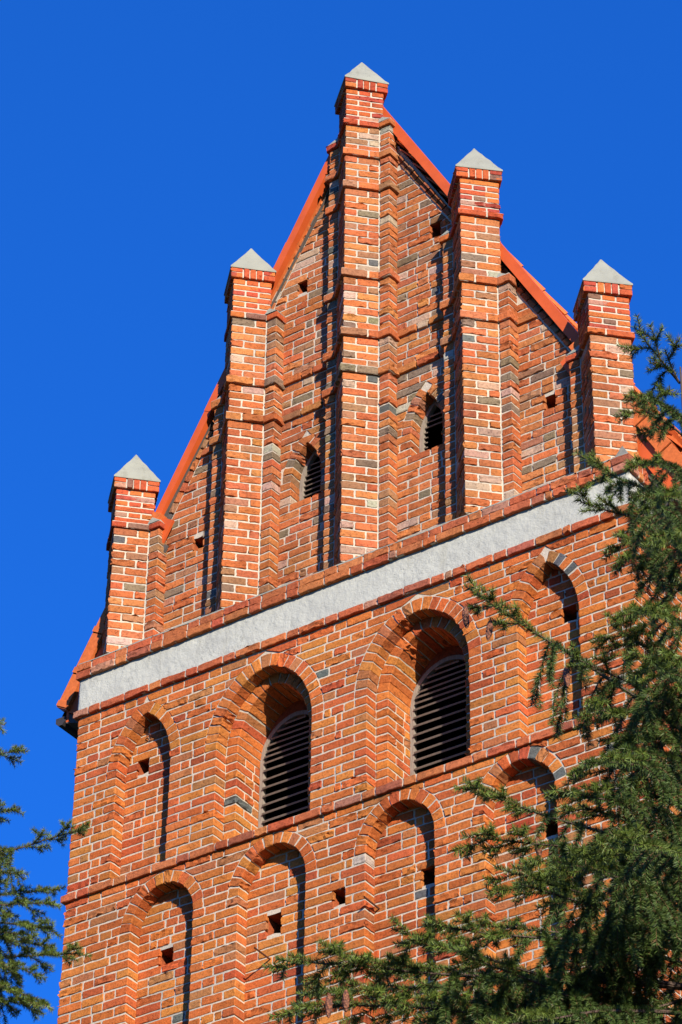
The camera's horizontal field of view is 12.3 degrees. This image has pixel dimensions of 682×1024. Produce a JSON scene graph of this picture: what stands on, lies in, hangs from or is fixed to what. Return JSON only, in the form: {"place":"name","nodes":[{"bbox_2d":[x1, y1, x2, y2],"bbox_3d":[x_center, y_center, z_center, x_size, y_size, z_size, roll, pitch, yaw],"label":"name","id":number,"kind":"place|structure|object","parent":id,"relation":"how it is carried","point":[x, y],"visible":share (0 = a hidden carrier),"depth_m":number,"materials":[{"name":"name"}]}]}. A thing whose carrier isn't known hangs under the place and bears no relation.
{"place":"outdoors","nodes":[
{"label":"outdoors","id":0,"kind":"place"},
{"bbox_2d":[0,0,681,1023],"label":"sky","id":1,"kind":"structure","parent":0,"point":[147,147],"materials":[{"name":"blue"}]},
{"label":"ground","id":2,"kind":"structure","parent":0,"visible":0},
{"bbox_2d":[0,716,92,1023],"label":"spruce tree","id":3,"kind":"object","parent":2,"relation":"on","point":[8,937],"visible":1,"depth_m":18.70,"materials":[{"name":"green plant"}]},
{"bbox_2d":[56,62,681,1023],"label":"church tower","id":4,"kind":"structure","parent":2,"relation":"on","point":[292,702],"depth_m":30.69,"materials":[{"name":"brick"}]},
{"bbox_2d":[205,653,323,839],"bbox_3d":[-0.580,2.339,30.361,1.394,1.992,0.640,-22,-42,27],"label":"belfry window","id":5,"kind":"structure","parent":4,"relation":"in","point":[282,698],"depth_m":30.65,"materials":[{"name":"brick"}]},
{"bbox_2d":[299,451,320,500],"bbox_3d":[-0.252,-0.325,32.471,0.370,0.710,0.078,-22,-42,27],"label":"gable window","id":6,"kind":"structure","parent":4,"relation":"in","point":[302,491],"depth_m":32.53,"materials":[{"name":"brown wood"}]},
{"bbox_2d":[355,596,480,786],"bbox_3d":[0.877,1.771,29.550,1.410,1.977,0.635,-22,-42,27],"label":"belfry window","id":7,"kind":"structure","parent":4,"relation":"in","point":[434,643],"depth_m":29.84,"materials":[{"name":"brick"}]},
{"bbox_2d":[419,402,442,452],"bbox_3d":[0.967,-0.811,31.797,0.370,0.720,0.078,-22,-42,27],"label":"gable window","id":8,"kind":"structure","parent":4,"relation":"in","point":[423,431],"depth_m":31.89,"materials":[{"name":"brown wood"}]},
{"bbox_2d":[262,314,681,1023],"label":"spruce tree","id":9,"kind":"object","parent":2,"relation":"on","point":[636,856],"visible":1,"depth_m":12.71,"materials":[{"name":"green plant"}]}
]}

